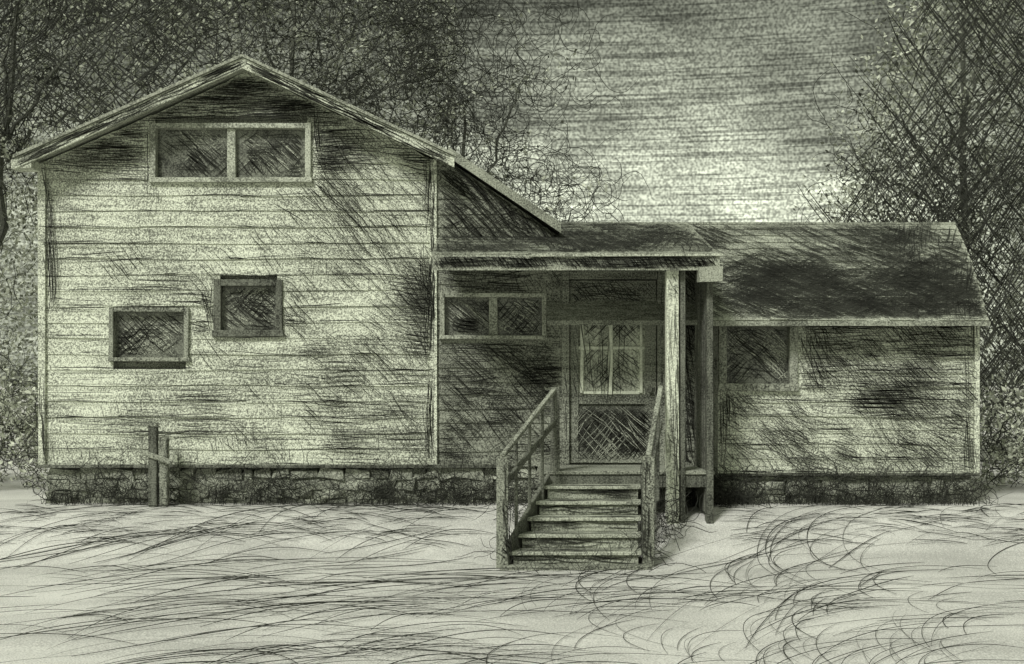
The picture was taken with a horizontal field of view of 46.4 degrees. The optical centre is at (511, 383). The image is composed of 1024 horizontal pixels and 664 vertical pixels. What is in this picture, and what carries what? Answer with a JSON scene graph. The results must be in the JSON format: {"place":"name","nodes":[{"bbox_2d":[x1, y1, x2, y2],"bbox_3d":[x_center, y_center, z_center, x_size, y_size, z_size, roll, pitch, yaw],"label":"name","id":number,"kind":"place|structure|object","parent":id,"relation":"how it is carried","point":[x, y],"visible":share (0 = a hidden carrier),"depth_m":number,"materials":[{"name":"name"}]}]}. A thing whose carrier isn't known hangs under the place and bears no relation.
{"place":"outdoors","nodes":[
{"label":"outdoors","id":0,"kind":"place"},
{"bbox_2d":[117,130,787,460],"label":"screen wires","id":1,"kind":"object","parent":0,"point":[291,154],"visible":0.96,"depth_m":14.04,"materials":[{"name":"black metal"}]},
{"bbox_2d":[117,130,786,457],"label":"glass scratches","id":2,"kind":"object","parent":1,"relation":"attached to","point":[273,310],"visible":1,"depth_m":14.05,"materials":[{"name":"dark twig"}]},
{"bbox_2d":[0,386,1023,663],"bbox_3d":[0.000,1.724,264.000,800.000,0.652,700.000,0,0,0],"label":"ground","id":3,"kind":"structure","parent":0,"point":[700,548],"depth_m":10.60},
{"bbox_2d":[0,314,48,488],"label":"shrub","id":4,"kind":"object","parent":3,"relation":"on","point":[30,419],"visible":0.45,"depth_m":15.66,"materials":[{"name":"grey plant"}]},
{"bbox_2d":[0,0,233,409],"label":"broadleaf tree","id":5,"kind":"object","parent":3,"relation":"on","point":[5,126],"visible":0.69,"depth_m":21.00,"materials":[{"name":"black plant"}]},
{"bbox_2d":[142,421,172,506],"bbox_3d":[-4.030,0.940,13.630,0.355,1.032,0.149,0,0,0],"label":"wooden post","id":6,"kind":"object","parent":3,"relation":"on","point":[158,466],"visible":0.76,"depth_m":13.59,"materials":[{"name":"grey wood"}]},
{"bbox_2d":[0,0,659,458],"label":"branch thicket","id":7,"kind":"object","parent":3,"relation":"on","point":[184,68],"visible":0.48,"depth_m":21.72,"materials":[{"name":"grey plant"}]},
{"bbox_2d":[142,0,568,147],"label":"broadleaf tree","id":8,"kind":"object","parent":3,"relation":"on","point":[292,50],"visible":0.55,"depth_m":22.79,"materials":[{"name":"black plant"}]},
{"bbox_2d":[63,101,915,472],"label":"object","id":9,"kind":"object","parent":3,"relation":"on","point":[171,365],"visible":0.08,"depth_m":14.16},
{"bbox_2d":[108,307,189,361],"bbox_3d":[-4.241,-0.575,14.014,0.953,0.642,0.144,0,0,0],"label":"window","id":10,"kind":"structure","parent":9,"relation":"attached to","point":[180,351],"depth_m":14.05,"materials":[{"name":"grey wood"}]},
{"bbox_2d":[149,122,311,182],"bbox_3d":[-3.290,-2.699,14.012,1.908,0.708,0.146,0,0,0],"label":"attic window","id":11,"kind":"structure","parent":9,"relation":"attached to","point":[164,170],"depth_m":14.05,"materials":[{"name":"black glass"}]},
{"bbox_2d":[42,71,429,463],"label":"gable clapboards","id":12,"kind":"object","parent":9,"relation":"attached to","point":[167,250],"visible":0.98,"depth_m":13.99,"materials":[{"name":"grey wood"}]},
{"bbox_2d":[39,77,434,463],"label":"wall cracks","id":13,"kind":"structure","parent":12,"relation":"attached to","point":[239,89],"depth_m":13.95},
{"bbox_2d":[212,279,283,336],"bbox_3d":[-3.085,-0.883,14.012,0.836,0.682,0.147,0,0,0],"label":"window","id":14,"kind":"structure","parent":9,"relation":"attached to","point":[221,328],"depth_m":13.96,"materials":[{"name":"grey wood"}]},
{"bbox_2d":[11,54,560,233],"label":"roof","id":15,"kind":"structure","parent":9,"relation":"on","point":[520,202],"depth_m":13.66,"materials":[{"name":"grey wood"}]},
{"bbox_2d":[18,61,717,267],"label":"fascia cracks","id":16,"kind":"object","parent":15,"relation":"attached to","point":[529,261],"visible":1,"depth_m":12.86,"materials":[{"name":"grey wood"}]},
{"bbox_2d":[439,293,546,339],"bbox_3d":[-0.222,-0.788,14.013,1.263,0.551,0.145,0,0,0],"label":"porch window","id":17,"kind":"structure","parent":9,"relation":"attached to","point":[490,332],"depth_m":14.05,"materials":[{"name":"black glass"}]},
{"bbox_2d":[35,159,979,475],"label":"corner boards","id":18,"kind":"object","parent":9,"relation":"attached to","point":[41,185],"visible":0.74,"depth_m":13.96,"materials":[{"name":"grey wood"}]},
{"bbox_2d":[437,160,695,465],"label":"porch wall clapboards","id":19,"kind":"object","parent":9,"relation":"attached to","point":[551,289],"visible":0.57,"depth_m":13.99,"materials":[{"name":"grey wood"}]},
{"bbox_2d":[439,164,696,463],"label":"porch wall cracks","id":20,"kind":"object","parent":19,"relation":"attached to","point":[484,193],"visible":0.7,"depth_m":13.97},
{"bbox_2d":[562,270,664,464],"bbox_3d":[1.186,-0.185,14.015,1.213,2.275,0.135,0,0,0],"label":"screen door","id":21,"kind":"structure","parent":9,"relation":"attached to","point":[649,357],"depth_m":14.00,"materials":[{"name":"grey wood"}]},
{"bbox_2d":[718,326,798,390],"bbox_3d":[2.877,-0.339,14.011,0.944,0.854,0.147,0,0,0],"label":"wing window","id":22,"kind":"structure","parent":9,"relation":"attached to","point":[768,382],"depth_m":14.05,"materials":[{"name":"black glass"}]},
{"bbox_2d":[546,222,990,325],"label":"wing roof","id":23,"kind":"structure","parent":9,"relation":"attached to","point":[610,313],"depth_m":14.22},
{"bbox_2d":[692,224,987,317],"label":"wing roof cracks","id":24,"kind":"object","parent":23,"relation":"attached to","point":[756,281],"visible":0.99,"depth_m":14.28,"materials":[{"name":"black"}]},
{"bbox_2d":[718,326,973,472],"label":"wing clapboards","id":25,"kind":"object","parent":9,"relation":"attached to","point":[826,447],"visible":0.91,"depth_m":13.99,"materials":[{"name":"grey wood"}]},
{"bbox_2d":[720,326,977,472],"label":"wing wall cracks","id":26,"kind":"object","parent":25,"relation":"attached to","point":[886,394],"visible":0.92,"depth_m":13.95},
{"bbox_2d":[46,467,971,502],"bbox_3d":[-0.027,1.237,14.101,10.885,0.526,0.257,0,0,0],"label":"stone foundation","id":27,"kind":"object","parent":3,"relation":"on","point":[318,473],"visible":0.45,"depth_m":14.02,"materials":[{"name":"grey stone"}]},
{"bbox_2d":[12,441,1011,572],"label":"foundation weeds","id":28,"kind":"object","parent":3,"relation":"on","point":[723,493],"visible":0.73,"depth_m":13.83,"materials":[{"name":"plant"}]},
{"bbox_2d":[373,0,650,221],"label":"broadleaf tree","id":29,"kind":"object","parent":3,"relation":"on","point":[451,116],"visible":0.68,"depth_m":21.76,"materials":[{"name":"black plant"}]},
{"bbox_2d":[496,386,662,570],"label":"wooden stairs","id":30,"kind":"structure","parent":3,"relation":"on","point":[586,509],"depth_m":12.05,"materials":[{"name":"wood"},{"name":"dark wood"},{"name":"light wood"}]},
{"bbox_2d":[538,270,717,523],"bbox_3d":[1.351,0.193,13.471,2.106,2.916,1.059,0,0,0],"label":"porch frame","id":31,"kind":"object","parent":3,"relation":"on","point":[701,478],"visible":0.69,"depth_m":13.00,"materials":[{"name":"grey wood"}]},
{"bbox_2d":[431,223,722,281],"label":"porch roof","id":32,"kind":"structure","parent":31,"relation":"on","point":[711,273],"depth_m":12.91,"materials":[{"name":"grey wood"}]},
{"bbox_2d":[668,274,678,515],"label":"post cracks","id":33,"kind":"object","parent":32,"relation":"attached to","point":[675,395],"visible":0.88,"depth_m":12.93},
{"bbox_2d":[787,0,1023,463],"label":"broadleaf tree","id":34,"kind":"object","parent":3,"relation":"on","point":[965,98],"visible":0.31,"depth_m":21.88,"materials":[{"name":"grey plant"}]},
{"bbox_2d":[971,324,1023,490],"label":"shrub","id":35,"kind":"object","parent":3,"relation":"on","point":[1009,452],"visible":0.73,"depth_m":15.72,"materials":[{"name":"grey plant"}]},
{"bbox_2d":[985,21,1023,378],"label":"broadleaf tree","id":36,"kind":"object","parent":3,"relation":"on","point":[1013,198],"visible":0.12,"depth_m":23.73,"materials":[{"name":"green plant"}]},
{"bbox_2d":[0,0,1023,385],"label":"sky","id":37,"kind":"structure","parent":0,"point":[728,84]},
{"bbox_2d":[435,222,712,251],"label":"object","id":38,"kind":"object","parent":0,"point":[640,231],"visible":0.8,"depth_m":13.69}
]}

